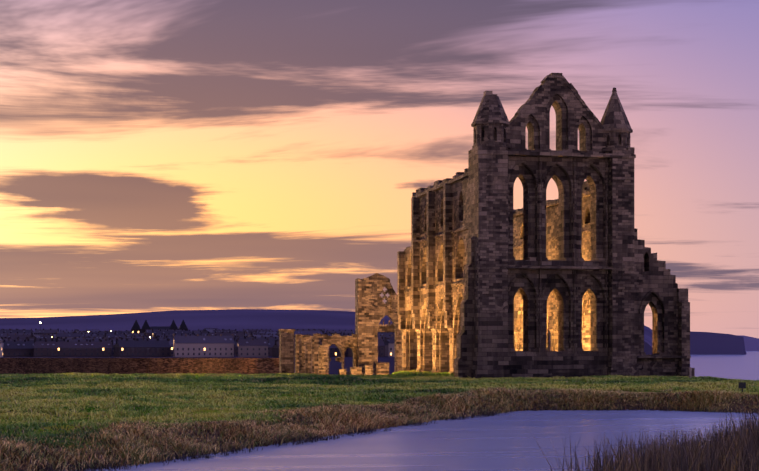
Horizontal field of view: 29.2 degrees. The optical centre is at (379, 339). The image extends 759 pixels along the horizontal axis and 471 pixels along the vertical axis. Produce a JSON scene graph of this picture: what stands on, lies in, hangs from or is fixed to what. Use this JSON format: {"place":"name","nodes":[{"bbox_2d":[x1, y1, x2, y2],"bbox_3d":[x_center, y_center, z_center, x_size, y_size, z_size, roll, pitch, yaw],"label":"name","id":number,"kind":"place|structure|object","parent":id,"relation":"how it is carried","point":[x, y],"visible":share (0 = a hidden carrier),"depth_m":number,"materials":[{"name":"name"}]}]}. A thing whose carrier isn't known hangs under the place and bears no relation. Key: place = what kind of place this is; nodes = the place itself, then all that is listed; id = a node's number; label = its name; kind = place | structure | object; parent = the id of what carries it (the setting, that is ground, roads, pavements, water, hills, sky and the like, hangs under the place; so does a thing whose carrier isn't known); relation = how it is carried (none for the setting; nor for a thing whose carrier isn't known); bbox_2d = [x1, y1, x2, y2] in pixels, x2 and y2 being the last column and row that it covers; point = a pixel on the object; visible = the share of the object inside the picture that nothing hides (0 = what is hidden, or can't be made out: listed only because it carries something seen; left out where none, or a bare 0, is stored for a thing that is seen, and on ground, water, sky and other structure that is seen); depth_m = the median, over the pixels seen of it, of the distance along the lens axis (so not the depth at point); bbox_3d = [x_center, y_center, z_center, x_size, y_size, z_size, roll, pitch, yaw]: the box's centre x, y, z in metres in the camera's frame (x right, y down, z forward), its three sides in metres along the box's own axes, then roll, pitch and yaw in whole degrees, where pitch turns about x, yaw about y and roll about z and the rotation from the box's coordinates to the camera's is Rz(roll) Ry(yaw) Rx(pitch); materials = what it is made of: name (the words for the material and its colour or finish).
{"place":"outdoors","nodes":[
{"label":"outdoors","id":0,"kind":"place"},
{"bbox_2d":[0,328,394,356],"bbox_3d":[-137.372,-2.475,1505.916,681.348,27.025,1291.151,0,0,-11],"label":"town walls","id":1,"kind":"structure","parent":0,"point":[256,351],"depth_m":905.10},
{"bbox_2d":[3,331,391,354],"bbox_3d":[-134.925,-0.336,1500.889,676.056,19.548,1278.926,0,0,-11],"label":"dark town windows","id":2,"kind":"structure","parent":1,"relation":"in","point":[162,349],"depth_m":903.79,"materials":[{"name":"black glass"}]},
{"bbox_2d":[58,331,391,354],"bbox_3d":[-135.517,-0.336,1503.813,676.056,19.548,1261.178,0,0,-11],"label":"town lights","id":3,"kind":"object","parent":1,"relation":"in","point":[204,348],"depth_m":906.03},
{"bbox_2d":[295,336,356,374],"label":"ruined arched wall","id":4,"kind":"structure","parent":0,"point":[342,344],"depth_m":222.72,"materials":[{"name":"brown stone"}]},
{"bbox_2d":[0,309,758,470],"bbox_3d":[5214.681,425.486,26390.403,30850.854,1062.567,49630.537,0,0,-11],"label":"terrain","id":5,"kind":"structure","parent":0,"point":[706,343],"depth_m":3263.71,"materials":[{"name":"green plant"}]},
{"bbox_2d":[0,358,278,373],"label":"boundary wall","id":6,"kind":"structure","parent":5,"relation":"on","point":[141,365],"depth_m":262.29,"materials":[{"name":"stone"}]},
{"bbox_2d":[0,319,394,348],"bbox_3d":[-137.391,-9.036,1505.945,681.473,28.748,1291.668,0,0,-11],"label":"town roofs","id":7,"kind":"structure","parent":5,"relation":"on","point":[151,342],"depth_m":1050.64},
{"bbox_2d":[278,329,388,374],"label":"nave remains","id":8,"kind":"object","parent":5,"relation":"on","point":[314,358],"visible":0.9,"depth_m":215.47,"materials":[{"name":"brown stone"}]},
{"bbox_2d":[355,278,394,374],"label":"pillar","id":9,"kind":"structure","parent":5,"relation":"on","point":[360,313],"depth_m":222.82,"materials":[{"name":"stone"}]},
{"bbox_2d":[0,370,758,448],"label":"field turf","id":10,"kind":"structure","parent":5,"relation":"on","point":[240,386],"depth_m":78.50,"materials":[{"name":"green plant"}]},
{"bbox_2d":[739,382,745,391],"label":"info sign","id":11,"kind":"object","parent":10,"relation":"on","point":[742,385],"visible":0.88,"depth_m":78.03,"materials":[{"name":"black"}]},
{"bbox_2d":[0,386,758,470],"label":"margin grass","id":12,"kind":"structure","parent":5,"relation":"on","point":[356,417],"depth_m":55.32,"materials":[{"name":"brown plant"}]},
{"bbox_2d":[360,273,401,374],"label":"gable wall","id":13,"kind":"structure","parent":5,"relation":"on","point":[377,309],"depth_m":223.87,"materials":[{"name":"stone"}]},
{"bbox_2d":[5,402,757,470],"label":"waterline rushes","id":14,"kind":"object","parent":5,"relation":"on","point":[310,438],"visible":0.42,"depth_m":50.95,"materials":[{"name":"brown plant"}]},
{"bbox_2d":[397,168,467,373],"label":"side wall","id":15,"kind":"structure","parent":5,"relation":"on","point":[446,184],"depth_m":127.99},
{"bbox_2d":[513,181,590,350],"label":"interior wall","id":16,"kind":"structure","parent":5,"relation":"on","point":[585,193],"depth_m":130.31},
{"bbox_2d":[468,73,638,378],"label":"trim","id":17,"kind":"structure","parent":5,"relation":"on","point":[488,180],"depth_m":114.06,"materials":[{"name":"stone"}]},
{"bbox_2d":[471,91,509,148],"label":"turret spire","id":18,"kind":"structure","parent":17,"relation":"on","point":[490,110],"depth_m":113.14,"materials":[{"name":"stone"}]},
{"bbox_2d":[473,123,507,144],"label":"turret","id":19,"kind":"object","parent":17,"relation":"on","point":[489,133],"visible":0.85,"depth_m":113.03,"materials":[{"name":"stone"}]},
{"bbox_2d":[600,87,632,151],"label":"turret spire","id":20,"kind":"structure","parent":17,"relation":"on","point":[614,117],"depth_m":115.26,"materials":[{"name":"brown stone"}]},
{"bbox_2d":[604,131,629,151],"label":"turret","id":21,"kind":"object","parent":17,"relation":"on","point":[619,139],"visible":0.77,"depth_m":114.99,"materials":[{"name":"brown stone"}]},
{"bbox_2d":[508,78,608,353],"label":"front wall","id":22,"kind":"structure","parent":5,"relation":"on","point":[573,115],"depth_m":114.86,"materials":[{"name":"stone"}]},
{"bbox_2d":[454,235,694,377],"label":"aisle trim","id":23,"kind":"structure","parent":5,"relation":"on","point":[672,366],"depth_m":115.55,"materials":[{"name":"brown stone"}]},
{"bbox_2d":[531,403,758,470],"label":"reeds","id":24,"kind":"object","parent":5,"relation":"on","point":[701,451],"visible":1,"depth_m":29.09,"materials":[{"name":"brown plant"}]},
{"bbox_2d":[0,0,758,337],"label":"sky","id":25,"kind":"structure","parent":0,"point":[156,155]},
{"bbox_2d":[76,410,757,470],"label":"pond water","id":26,"kind":"structure","parent":0,"point":[503,442],"depth_m":49.29,"materials":[{"name":"blue liquid"}]},
{"bbox_2d":[402,177,467,372],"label":"side wall buttresses","id":27,"kind":"structure","parent":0,"point":[460,204],"depth_m":127.56,"materials":[{"name":"stone"}]},
{"bbox_2d":[634,228,677,355],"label":"aisle end wall","id":28,"kind":"structure","parent":0,"point":[651,272],"depth_m":116.37,"materials":[{"name":"brown stone"}]},
{"bbox_2d":[690,351,758,380],"bbox_3d":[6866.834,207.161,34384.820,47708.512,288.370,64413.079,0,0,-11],"label":"sea","id":29,"kind":"structure","parent":0,"point":[743,367],"depth_m":3653.89,"materials":[{"name":"blue liquid"}]}
]}

